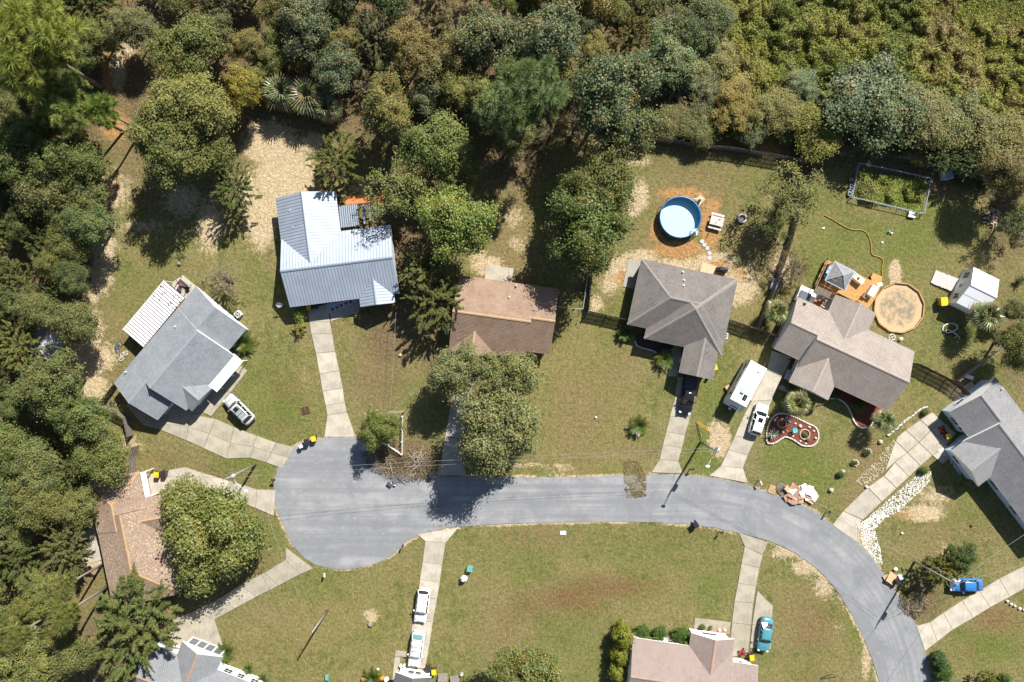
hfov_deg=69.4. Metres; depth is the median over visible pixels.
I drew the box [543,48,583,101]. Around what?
oak tree
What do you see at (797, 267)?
bare shrub
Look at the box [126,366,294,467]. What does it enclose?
driveway
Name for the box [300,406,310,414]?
wooden grate
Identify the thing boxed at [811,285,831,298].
awning
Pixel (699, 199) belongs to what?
pool pump
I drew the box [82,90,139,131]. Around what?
pine tree
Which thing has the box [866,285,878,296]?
chest cooler
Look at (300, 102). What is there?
fan palm
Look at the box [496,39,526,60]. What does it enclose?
broadleaf tree
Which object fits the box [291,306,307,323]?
shrub
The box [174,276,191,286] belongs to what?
patio swing
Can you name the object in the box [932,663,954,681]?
hedge shrub
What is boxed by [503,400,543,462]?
oak tree
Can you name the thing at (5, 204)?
cedar tree
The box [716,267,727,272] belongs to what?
grill
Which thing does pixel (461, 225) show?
broadleaf tree
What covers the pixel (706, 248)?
path
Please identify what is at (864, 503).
driveway
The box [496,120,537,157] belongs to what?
broadleaf tree
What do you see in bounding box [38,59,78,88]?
oak tree
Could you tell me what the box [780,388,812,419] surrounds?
fan palm
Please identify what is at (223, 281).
bare shrub
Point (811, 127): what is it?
oak tree
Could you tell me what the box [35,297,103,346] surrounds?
oak tree
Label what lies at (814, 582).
gravel
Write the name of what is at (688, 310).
house
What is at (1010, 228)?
sparse tree
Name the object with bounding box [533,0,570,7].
broadleaf tree
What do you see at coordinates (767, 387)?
driveway
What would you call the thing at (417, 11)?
bare shrub
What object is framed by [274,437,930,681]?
road
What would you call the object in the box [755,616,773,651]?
parked car
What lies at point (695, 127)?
oak tree
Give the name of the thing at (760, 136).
broadleaf tree
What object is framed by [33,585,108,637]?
pine tree
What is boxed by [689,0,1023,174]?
shrubland
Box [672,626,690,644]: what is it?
hedge shrub
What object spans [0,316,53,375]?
cedar tree
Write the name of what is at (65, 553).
cedar tree
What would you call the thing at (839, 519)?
power line
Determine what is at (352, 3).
broadleaf tree
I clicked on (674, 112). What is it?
oak tree
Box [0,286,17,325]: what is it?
oak tree
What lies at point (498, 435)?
oak tree
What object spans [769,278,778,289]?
metal box
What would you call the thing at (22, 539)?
oak tree
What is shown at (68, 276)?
oak tree
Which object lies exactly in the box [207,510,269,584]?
magnolia tree
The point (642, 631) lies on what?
hedge shrub
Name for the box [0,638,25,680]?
oak tree
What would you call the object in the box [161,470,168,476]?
trash bin
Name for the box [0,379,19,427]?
cedar tree
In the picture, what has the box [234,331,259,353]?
cycad
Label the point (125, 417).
wooden fence
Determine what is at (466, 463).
power line
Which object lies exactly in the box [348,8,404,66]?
cedar tree
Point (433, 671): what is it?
trash bin
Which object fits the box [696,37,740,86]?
broadleaf tree
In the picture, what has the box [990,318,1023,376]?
oak tree
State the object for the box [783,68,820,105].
broadleaf tree
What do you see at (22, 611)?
oak tree
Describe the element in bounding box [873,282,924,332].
swimming pool
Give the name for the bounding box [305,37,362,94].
broadleaf tree
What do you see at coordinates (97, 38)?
oak tree
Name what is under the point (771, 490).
wooden pallet
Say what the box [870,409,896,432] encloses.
fan palm
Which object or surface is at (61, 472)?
cedar tree
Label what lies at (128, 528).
house
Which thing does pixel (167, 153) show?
oak tree
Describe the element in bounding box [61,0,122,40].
cedar tree
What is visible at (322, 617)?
utility pole
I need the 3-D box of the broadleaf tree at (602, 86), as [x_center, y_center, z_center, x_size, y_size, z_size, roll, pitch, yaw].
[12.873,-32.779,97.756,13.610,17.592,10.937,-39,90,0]
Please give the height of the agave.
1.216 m
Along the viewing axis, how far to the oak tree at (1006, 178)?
99.25 m
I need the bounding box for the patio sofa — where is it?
[821,264,830,278]
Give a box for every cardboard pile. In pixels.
[783,482,803,504]
[883,571,896,585]
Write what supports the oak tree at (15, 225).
on the ground
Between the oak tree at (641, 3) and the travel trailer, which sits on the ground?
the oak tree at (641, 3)
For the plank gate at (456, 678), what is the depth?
105.77 m
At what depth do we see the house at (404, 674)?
103.34 m
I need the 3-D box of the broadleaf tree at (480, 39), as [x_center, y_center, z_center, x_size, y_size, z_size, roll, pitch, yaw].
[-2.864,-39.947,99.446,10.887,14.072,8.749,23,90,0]
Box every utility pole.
[221,464,256,492]
[311,610,327,632]
[699,441,719,467]
[914,560,959,589]
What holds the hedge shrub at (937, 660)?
on the ground
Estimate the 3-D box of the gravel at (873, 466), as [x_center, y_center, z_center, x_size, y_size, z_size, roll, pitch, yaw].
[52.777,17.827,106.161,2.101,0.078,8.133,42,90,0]
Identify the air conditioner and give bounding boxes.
[234,310,243,317]
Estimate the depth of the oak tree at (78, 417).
97.62 m
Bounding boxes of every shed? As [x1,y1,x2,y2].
[28,326,70,359]
[948,267,998,314]
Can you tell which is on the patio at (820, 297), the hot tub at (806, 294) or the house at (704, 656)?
the hot tub at (806, 294)
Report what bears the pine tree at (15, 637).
on the ground
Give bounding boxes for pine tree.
[0,0,103,102]
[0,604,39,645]
[0,616,44,654]
[31,66,124,138]
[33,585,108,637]
[34,563,103,608]
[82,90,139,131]
[474,53,574,142]
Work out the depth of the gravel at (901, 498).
106.18 m
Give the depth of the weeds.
105.83 m
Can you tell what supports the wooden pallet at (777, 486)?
on the ground
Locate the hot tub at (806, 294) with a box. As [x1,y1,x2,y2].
[793,285,816,303]
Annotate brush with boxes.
[361,446,438,480]
[901,587,925,618]
[951,175,1022,197]
[1013,230,1023,244]
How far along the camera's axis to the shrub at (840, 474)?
105.68 m
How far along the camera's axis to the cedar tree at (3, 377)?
102.89 m
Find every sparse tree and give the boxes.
[357,151,435,222]
[750,197,795,239]
[756,160,823,228]
[994,199,1023,241]
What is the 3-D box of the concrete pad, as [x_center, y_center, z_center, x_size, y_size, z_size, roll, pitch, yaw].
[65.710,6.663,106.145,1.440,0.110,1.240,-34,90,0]
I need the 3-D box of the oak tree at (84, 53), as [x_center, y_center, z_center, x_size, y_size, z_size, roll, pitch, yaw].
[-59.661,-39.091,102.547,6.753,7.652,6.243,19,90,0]
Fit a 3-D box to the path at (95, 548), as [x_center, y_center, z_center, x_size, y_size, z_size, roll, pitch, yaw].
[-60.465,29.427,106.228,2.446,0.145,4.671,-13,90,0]
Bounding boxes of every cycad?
[217,639,236,662]
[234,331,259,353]
[243,663,253,674]
[256,672,268,681]
[361,667,382,681]
[615,321,637,341]
[626,414,648,436]
[653,347,673,369]
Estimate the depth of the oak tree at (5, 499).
98.81 m
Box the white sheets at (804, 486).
[799,484,807,491]
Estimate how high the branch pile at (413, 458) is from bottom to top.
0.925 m
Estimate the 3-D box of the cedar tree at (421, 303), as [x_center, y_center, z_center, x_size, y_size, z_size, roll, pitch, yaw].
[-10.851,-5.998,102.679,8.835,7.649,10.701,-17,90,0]
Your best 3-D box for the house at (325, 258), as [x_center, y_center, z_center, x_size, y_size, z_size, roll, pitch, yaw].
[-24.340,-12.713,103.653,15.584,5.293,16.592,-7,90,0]
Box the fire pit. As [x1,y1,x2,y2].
[737,213,746,222]
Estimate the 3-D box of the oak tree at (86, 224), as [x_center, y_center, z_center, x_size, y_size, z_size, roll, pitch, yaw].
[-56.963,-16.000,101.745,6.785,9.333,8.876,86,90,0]
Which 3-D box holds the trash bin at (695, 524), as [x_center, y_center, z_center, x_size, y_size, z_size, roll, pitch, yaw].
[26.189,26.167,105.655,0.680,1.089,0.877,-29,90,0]
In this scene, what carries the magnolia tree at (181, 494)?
on the ground
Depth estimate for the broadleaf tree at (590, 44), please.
100.12 m
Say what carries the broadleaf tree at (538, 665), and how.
on the ground
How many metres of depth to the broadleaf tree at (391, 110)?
97.68 m
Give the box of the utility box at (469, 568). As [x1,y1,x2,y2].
[466,565,472,572]
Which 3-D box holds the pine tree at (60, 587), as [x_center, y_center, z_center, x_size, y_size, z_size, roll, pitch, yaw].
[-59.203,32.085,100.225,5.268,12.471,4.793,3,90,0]
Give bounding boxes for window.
[223,668,233,673]
[237,673,245,678]
[701,632,716,635]
[952,292,959,298]
[962,271,970,278]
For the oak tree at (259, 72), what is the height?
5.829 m
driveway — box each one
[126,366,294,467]
[148,467,275,515]
[169,548,312,645]
[308,304,355,436]
[408,528,457,667]
[434,383,473,474]
[652,346,698,472]
[694,533,772,655]
[710,351,793,482]
[833,412,955,541]
[917,566,1023,650]
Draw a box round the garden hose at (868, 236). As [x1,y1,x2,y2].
[824,215,883,276]
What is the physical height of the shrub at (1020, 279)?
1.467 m
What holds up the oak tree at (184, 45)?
on the ground
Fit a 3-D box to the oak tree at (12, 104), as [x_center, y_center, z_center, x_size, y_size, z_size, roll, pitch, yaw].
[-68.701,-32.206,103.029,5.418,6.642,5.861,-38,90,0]
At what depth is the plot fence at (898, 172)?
105.43 m
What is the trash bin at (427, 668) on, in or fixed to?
on the driveway at (434, 548)
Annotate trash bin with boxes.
[154,470,161,477]
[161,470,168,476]
[303,438,309,444]
[310,434,316,441]
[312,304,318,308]
[425,663,430,671]
[431,666,436,674]
[691,520,699,528]
[747,652,754,660]
[894,577,901,585]
[942,432,950,438]
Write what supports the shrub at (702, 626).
on the mulch bed at (727, 631)
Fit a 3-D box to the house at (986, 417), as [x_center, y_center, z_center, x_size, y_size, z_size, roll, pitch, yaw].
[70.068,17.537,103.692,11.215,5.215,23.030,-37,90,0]
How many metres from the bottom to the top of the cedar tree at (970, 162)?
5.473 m
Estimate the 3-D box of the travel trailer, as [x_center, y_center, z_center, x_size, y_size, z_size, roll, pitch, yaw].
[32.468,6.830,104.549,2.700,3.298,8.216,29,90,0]
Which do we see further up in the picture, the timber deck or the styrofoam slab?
the timber deck
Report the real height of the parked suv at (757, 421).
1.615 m
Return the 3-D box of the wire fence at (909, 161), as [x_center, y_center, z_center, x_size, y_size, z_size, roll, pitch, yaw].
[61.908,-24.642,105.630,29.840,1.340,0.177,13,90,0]
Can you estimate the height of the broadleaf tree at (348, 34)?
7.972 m
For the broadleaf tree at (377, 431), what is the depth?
100.87 m
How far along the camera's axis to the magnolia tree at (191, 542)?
97.74 m
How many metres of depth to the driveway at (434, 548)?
106.15 m
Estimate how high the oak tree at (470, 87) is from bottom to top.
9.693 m
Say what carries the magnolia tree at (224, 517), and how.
on the ground
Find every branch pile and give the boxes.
[378,455,403,476]
[404,445,436,484]
[897,585,927,618]
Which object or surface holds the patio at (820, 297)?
on the ground
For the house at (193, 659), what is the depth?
102.72 m
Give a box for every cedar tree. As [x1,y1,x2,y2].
[0,181,17,217]
[0,216,11,249]
[0,256,38,304]
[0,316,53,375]
[0,359,25,392]
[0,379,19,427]
[0,535,48,587]
[15,422,52,450]
[18,220,48,259]
[34,426,81,458]
[35,276,65,307]
[37,523,94,582]
[46,452,86,495]
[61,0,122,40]
[76,562,183,681]
[200,0,251,22]
[209,162,262,215]
[305,129,363,190]
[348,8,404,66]
[397,237,453,295]
[400,261,464,333]
[603,7,652,56]
[884,137,909,161]
[917,548,962,587]
[925,136,962,175]
[950,145,985,181]
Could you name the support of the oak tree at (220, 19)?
on the ground
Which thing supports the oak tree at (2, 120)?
on the ground
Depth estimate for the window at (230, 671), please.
104.80 m
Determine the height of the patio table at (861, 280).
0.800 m
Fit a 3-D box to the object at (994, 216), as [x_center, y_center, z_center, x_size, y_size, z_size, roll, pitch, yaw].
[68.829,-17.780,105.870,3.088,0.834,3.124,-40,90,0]
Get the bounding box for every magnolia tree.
[156,468,209,526]
[156,501,226,571]
[171,555,231,599]
[189,483,276,554]
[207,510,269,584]
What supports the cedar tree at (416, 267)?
on the ground
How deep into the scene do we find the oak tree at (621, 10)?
101.05 m
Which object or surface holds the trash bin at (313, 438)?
on the ground
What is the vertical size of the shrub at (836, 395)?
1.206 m
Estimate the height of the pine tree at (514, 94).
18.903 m
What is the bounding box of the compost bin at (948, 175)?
[939,170,953,180]
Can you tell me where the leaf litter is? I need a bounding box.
[623,459,646,497]
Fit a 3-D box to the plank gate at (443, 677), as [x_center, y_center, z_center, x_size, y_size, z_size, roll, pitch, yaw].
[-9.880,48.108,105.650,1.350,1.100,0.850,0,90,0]
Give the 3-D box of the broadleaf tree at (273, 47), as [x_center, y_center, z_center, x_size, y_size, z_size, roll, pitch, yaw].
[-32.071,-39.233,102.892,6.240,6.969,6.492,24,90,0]
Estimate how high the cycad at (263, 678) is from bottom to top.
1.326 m
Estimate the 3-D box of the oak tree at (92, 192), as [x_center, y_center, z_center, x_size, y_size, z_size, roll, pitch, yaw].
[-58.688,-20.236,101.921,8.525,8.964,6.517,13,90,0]
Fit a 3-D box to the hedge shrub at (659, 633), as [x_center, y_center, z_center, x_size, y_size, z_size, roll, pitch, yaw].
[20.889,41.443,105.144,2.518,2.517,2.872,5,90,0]
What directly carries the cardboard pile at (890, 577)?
on the ground
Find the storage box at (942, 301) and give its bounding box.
[936,296,947,305]
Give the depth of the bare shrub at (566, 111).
103.12 m
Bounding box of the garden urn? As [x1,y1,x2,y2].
[460,575,466,581]
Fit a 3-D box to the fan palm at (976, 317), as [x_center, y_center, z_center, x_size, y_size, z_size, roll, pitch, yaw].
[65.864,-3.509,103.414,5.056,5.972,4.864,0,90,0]
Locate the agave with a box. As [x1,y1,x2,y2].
[767,428,779,439]
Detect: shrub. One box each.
[201,257,253,302]
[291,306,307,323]
[291,322,307,336]
[351,71,375,100]
[354,307,369,319]
[390,0,438,35]
[428,0,474,42]
[533,106,571,156]
[549,102,594,143]
[607,640,629,666]
[607,660,627,681]
[609,617,635,651]
[634,624,650,638]
[637,65,671,107]
[650,624,667,640]
[651,5,676,34]
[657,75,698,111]
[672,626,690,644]
[700,623,706,629]
[767,247,813,287]
[784,383,795,390]
[832,391,840,399]
[836,470,845,477]
[849,400,865,413]
[859,135,891,165]
[863,449,871,455]
[920,465,929,474]
[922,409,927,415]
[929,649,948,671]
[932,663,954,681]
[976,668,999,681]
[997,673,1014,681]
[1001,297,1023,319]
[1014,275,1023,286]
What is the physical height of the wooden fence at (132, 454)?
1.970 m
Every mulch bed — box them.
[634,335,672,352]
[699,628,729,634]
[785,358,795,369]
[829,388,885,428]
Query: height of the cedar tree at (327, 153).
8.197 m
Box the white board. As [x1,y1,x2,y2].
[907,211,915,217]
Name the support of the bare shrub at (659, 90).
on the ground
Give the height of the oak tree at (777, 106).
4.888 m
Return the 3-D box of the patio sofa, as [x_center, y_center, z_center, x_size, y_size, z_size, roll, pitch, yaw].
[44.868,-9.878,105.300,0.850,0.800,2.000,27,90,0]
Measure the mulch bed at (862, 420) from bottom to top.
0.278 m
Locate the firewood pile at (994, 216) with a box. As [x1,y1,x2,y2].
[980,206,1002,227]
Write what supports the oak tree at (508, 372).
on the ground
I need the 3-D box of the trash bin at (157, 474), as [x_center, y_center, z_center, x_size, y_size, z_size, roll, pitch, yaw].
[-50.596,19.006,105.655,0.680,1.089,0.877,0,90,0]
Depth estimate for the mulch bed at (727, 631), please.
106.15 m
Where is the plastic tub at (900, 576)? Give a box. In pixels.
[897,574,903,579]
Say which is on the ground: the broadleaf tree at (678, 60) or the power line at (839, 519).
the broadleaf tree at (678, 60)
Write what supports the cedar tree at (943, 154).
on the ground
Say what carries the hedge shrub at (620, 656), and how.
on the ground
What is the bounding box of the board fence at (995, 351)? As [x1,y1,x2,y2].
[955,346,1001,380]
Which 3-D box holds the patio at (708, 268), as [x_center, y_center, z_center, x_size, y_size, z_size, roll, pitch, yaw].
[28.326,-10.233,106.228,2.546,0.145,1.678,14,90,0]
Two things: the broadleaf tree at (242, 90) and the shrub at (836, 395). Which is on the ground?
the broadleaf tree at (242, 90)
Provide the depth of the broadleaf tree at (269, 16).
100.30 m
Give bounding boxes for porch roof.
[140,468,158,497]
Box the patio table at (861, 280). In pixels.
[852,272,864,283]
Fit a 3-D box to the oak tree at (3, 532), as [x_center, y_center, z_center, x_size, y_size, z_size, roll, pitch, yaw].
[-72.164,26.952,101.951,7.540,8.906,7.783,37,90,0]
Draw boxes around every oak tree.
[0,72,16,93]
[0,88,32,120]
[0,110,17,128]
[0,113,12,132]
[0,118,52,191]
[0,173,10,191]
[0,203,41,244]
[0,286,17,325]
[0,383,36,424]
[0,417,34,478]
[0,469,18,527]
[0,516,37,556]
[0,519,11,547]
[0,580,10,613]
[0,622,62,681]
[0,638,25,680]
[1,290,56,330]
[1,591,43,624]
[5,476,64,535]
[7,162,74,221]
[7,342,86,423]
[8,432,63,495]
[11,70,43,110]
[11,107,65,144]
[11,563,51,607]
[24,127,116,192]
[32,246,73,282]
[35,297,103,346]
[36,622,102,680]
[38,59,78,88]
[39,198,68,232]
[39,382,119,451]
[41,219,95,263]
[43,0,84,21]
[47,0,73,8]
[50,480,100,531]
[51,257,90,295]
[52,172,110,213]
[57,37,102,76]
[61,199,124,247]
[65,430,132,491]
[69,13,120,55]
[100,5,161,51]
[121,93,215,193]
[135,71,240,143]
[138,4,229,83]
[157,0,198,15]
[181,124,240,183]
[190,8,235,55]
[224,26,266,63]
[245,63,277,89]
[293,42,326,78]
[317,0,360,31]
[358,0,410,22]
[384,14,441,81]
[395,105,474,180]
[422,336,482,402]
[434,151,485,196]
[440,63,495,115]
[453,385,547,485]
[470,348,545,407]
[487,0,524,17]
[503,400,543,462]
[507,0,543,20]
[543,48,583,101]
[549,142,641,216]
[575,9,602,43]
[595,0,632,35]
[628,0,670,17]
[657,100,688,141]
[661,0,740,58]
[674,102,717,150]
[708,75,758,132]
[745,83,801,137]
[770,123,799,144]
[787,98,846,168]
[800,91,826,112]
[891,77,958,155]
[951,104,1023,174]
[975,149,1023,201]
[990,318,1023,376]
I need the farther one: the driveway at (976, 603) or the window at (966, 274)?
the driveway at (976, 603)
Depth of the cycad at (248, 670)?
105.65 m
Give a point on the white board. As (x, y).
(911, 214)
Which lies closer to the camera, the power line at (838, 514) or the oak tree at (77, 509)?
the power line at (838, 514)
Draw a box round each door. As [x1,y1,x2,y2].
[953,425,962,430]
[954,281,964,289]
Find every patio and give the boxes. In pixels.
[170,275,195,298]
[327,299,359,320]
[345,194,385,204]
[485,264,513,281]
[623,259,640,288]
[700,262,716,274]
[815,287,829,307]
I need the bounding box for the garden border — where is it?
[887,406,927,435]
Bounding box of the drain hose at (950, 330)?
[942,323,958,336]
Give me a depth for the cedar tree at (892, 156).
104.64 m
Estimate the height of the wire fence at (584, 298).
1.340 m
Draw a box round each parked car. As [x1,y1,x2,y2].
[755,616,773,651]
[948,577,982,593]
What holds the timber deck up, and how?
on the ground
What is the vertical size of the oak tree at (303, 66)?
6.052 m
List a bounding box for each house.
[87,471,182,604]
[114,286,248,419]
[133,637,261,681]
[276,191,399,306]
[394,667,431,681]
[449,275,558,357]
[626,628,757,681]
[627,258,737,379]
[771,295,914,410]
[942,377,1023,529]
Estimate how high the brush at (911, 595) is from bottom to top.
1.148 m
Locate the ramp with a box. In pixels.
[931,270,958,291]
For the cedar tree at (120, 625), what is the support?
on the ground
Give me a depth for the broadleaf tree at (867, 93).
99.94 m
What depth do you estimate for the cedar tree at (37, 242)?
102.39 m
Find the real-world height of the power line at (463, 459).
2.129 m
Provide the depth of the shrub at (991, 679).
104.05 m
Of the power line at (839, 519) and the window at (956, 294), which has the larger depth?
the window at (956, 294)
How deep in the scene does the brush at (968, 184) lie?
105.97 m
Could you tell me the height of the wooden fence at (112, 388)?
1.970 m
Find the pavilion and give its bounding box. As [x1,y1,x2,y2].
[820,261,854,290]
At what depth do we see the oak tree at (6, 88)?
101.10 m
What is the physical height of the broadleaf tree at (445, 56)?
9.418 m
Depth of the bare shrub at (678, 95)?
104.47 m
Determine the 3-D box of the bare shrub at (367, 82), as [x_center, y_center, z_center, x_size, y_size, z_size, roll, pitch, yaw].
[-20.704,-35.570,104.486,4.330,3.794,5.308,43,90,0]
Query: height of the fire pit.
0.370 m
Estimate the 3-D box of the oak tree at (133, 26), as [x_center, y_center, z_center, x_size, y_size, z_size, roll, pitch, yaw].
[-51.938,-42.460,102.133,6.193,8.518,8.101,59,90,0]
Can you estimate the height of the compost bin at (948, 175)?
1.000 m
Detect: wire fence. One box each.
[558,275,587,309]
[856,147,987,178]
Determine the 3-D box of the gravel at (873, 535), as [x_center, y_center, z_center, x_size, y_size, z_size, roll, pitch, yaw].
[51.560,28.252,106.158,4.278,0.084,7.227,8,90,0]
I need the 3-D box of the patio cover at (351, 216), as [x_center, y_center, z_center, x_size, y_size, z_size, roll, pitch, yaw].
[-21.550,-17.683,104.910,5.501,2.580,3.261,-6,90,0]
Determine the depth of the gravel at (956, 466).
106.16 m
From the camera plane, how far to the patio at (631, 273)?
106.16 m
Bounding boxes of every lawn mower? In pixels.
[737,648,751,656]
[938,424,945,433]
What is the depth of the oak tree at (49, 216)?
100.02 m
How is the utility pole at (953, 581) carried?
on the ground
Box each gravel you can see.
[772,550,859,632]
[856,440,894,486]
[858,514,888,563]
[859,471,930,529]
[939,445,960,473]
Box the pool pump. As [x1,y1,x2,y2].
[693,194,704,207]
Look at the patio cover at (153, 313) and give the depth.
103.70 m
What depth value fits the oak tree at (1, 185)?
101.99 m
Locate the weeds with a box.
[852,172,926,212]
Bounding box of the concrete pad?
[964,381,974,390]
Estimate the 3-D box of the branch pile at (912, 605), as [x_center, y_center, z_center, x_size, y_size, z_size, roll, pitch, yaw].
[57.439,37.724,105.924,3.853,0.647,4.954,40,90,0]
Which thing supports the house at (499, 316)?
on the ground
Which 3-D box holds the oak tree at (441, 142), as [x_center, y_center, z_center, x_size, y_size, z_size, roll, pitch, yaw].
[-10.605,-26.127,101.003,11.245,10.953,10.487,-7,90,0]
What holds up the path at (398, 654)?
on the ground
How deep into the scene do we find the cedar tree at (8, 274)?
101.73 m
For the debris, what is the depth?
105.72 m
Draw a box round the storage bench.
[784,369,791,379]
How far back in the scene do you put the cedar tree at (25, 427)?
102.74 m
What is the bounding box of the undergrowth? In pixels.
[0,0,689,641]
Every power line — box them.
[228,448,703,472]
[233,451,706,477]
[719,452,954,583]
[721,450,955,578]
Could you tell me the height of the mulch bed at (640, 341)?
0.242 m
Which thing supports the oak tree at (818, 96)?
on the ground
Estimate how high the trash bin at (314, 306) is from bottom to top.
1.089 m
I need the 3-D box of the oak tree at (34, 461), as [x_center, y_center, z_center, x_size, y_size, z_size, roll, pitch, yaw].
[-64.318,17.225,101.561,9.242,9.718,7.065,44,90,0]
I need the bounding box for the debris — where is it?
[387,477,397,487]
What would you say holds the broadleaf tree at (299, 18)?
on the ground
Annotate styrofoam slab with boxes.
[964,374,973,379]
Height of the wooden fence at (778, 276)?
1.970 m
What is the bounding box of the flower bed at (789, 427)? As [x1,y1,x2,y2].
[765,412,819,446]
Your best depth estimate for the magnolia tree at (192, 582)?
99.15 m
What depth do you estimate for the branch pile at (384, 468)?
105.94 m
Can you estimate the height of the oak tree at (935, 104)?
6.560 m
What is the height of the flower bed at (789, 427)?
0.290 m
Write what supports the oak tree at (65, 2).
on the ground
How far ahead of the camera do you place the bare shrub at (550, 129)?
102.98 m
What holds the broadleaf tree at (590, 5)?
on the ground
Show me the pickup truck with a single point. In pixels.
(687, 396)
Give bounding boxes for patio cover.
[123,280,183,346]
[338,202,378,227]
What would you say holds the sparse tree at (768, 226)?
on the ground
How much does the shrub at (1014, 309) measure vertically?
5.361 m
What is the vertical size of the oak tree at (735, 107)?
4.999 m
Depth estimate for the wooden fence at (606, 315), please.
104.92 m
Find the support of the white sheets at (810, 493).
on the ground
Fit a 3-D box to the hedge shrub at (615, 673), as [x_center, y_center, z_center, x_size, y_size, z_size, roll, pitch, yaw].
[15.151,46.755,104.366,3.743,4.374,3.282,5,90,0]
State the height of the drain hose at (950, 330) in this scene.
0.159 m
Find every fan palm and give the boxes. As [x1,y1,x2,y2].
[261,71,296,112]
[287,72,326,117]
[313,92,343,124]
[391,122,411,143]
[764,299,788,325]
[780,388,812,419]
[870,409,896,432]
[963,300,1005,331]
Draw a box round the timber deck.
[815,258,881,307]
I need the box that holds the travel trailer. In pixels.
[723,360,766,413]
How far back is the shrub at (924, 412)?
105.64 m
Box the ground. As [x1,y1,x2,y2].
[0,0,1023,681]
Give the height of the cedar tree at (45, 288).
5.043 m
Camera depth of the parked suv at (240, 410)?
104.94 m
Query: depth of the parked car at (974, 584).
105.04 m
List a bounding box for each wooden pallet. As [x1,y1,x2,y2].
[767,484,775,494]
[776,482,784,492]
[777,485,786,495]
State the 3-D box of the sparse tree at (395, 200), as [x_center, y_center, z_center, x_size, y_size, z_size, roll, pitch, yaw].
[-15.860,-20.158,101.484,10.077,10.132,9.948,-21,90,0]
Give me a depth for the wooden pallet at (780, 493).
106.08 m
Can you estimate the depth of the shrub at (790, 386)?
105.53 m
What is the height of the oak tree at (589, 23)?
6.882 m
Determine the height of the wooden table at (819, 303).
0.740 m
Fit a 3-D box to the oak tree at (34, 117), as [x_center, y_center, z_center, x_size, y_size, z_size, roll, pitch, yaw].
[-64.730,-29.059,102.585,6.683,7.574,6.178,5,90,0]
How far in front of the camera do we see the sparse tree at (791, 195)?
99.58 m
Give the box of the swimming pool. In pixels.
[657,195,701,240]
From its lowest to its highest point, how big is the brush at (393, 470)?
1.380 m
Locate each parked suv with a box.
[223,393,255,425]
[407,629,424,666]
[413,587,430,622]
[747,402,768,436]
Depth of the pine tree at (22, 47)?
88.87 m
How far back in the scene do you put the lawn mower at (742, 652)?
105.70 m
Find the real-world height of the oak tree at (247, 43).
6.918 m
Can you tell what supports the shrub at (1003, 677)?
on the ground
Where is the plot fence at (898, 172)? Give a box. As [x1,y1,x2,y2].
[850,162,931,214]
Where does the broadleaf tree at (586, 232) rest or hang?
on the ground
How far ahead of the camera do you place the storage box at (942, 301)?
105.11 m
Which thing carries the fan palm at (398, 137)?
on the ground
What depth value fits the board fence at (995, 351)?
105.56 m
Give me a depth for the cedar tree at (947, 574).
102.77 m
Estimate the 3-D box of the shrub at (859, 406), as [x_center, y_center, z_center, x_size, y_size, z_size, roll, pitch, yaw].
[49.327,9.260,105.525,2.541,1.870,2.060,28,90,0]
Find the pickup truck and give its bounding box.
[678,374,698,414]
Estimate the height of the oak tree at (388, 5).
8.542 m
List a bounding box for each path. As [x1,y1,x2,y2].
[83,529,102,562]
[392,650,406,681]
[700,239,711,259]
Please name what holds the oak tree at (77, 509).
on the ground
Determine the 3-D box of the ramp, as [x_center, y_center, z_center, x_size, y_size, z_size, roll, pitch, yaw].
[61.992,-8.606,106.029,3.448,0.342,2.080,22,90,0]
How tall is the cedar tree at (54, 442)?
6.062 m
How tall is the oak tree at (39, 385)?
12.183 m
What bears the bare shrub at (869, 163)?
on the ground
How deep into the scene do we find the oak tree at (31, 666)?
97.44 m
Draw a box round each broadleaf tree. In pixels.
[222,61,264,114]
[251,0,284,33]
[254,26,297,75]
[276,0,335,63]
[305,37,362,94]
[325,0,357,12]
[325,20,364,57]
[356,65,413,140]
[358,407,405,452]
[374,59,412,97]
[409,72,448,116]
[412,180,501,266]
[420,30,479,86]
[447,0,522,72]
[462,104,503,134]
[484,641,568,681]
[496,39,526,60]
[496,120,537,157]
[499,0,586,75]
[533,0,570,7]
[544,185,638,285]
[558,46,667,138]
[561,0,617,19]
[566,29,613,68]
[576,97,670,164]
[640,9,701,91]
[683,71,720,112]
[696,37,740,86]
[735,117,768,149]
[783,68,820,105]
[819,48,929,156]
[836,126,862,157]
[901,134,938,167]
[918,83,990,157]
[945,540,979,577]
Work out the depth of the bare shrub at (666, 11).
104.87 m
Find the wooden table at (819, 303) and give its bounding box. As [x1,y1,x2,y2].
[816,300,822,306]
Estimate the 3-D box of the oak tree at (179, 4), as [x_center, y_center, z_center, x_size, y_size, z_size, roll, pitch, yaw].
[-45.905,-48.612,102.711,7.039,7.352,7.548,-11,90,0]
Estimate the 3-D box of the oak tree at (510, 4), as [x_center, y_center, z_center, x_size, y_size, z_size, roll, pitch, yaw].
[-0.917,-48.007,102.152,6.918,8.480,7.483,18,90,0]
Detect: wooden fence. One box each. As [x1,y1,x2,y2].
[96,401,132,436]
[99,383,116,404]
[128,445,138,472]
[587,277,627,320]
[651,138,817,174]
[729,319,778,336]
[756,210,801,327]
[913,363,970,394]
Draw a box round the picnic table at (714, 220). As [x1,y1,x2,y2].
[708,212,724,230]
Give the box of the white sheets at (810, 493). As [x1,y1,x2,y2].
[799,485,817,503]

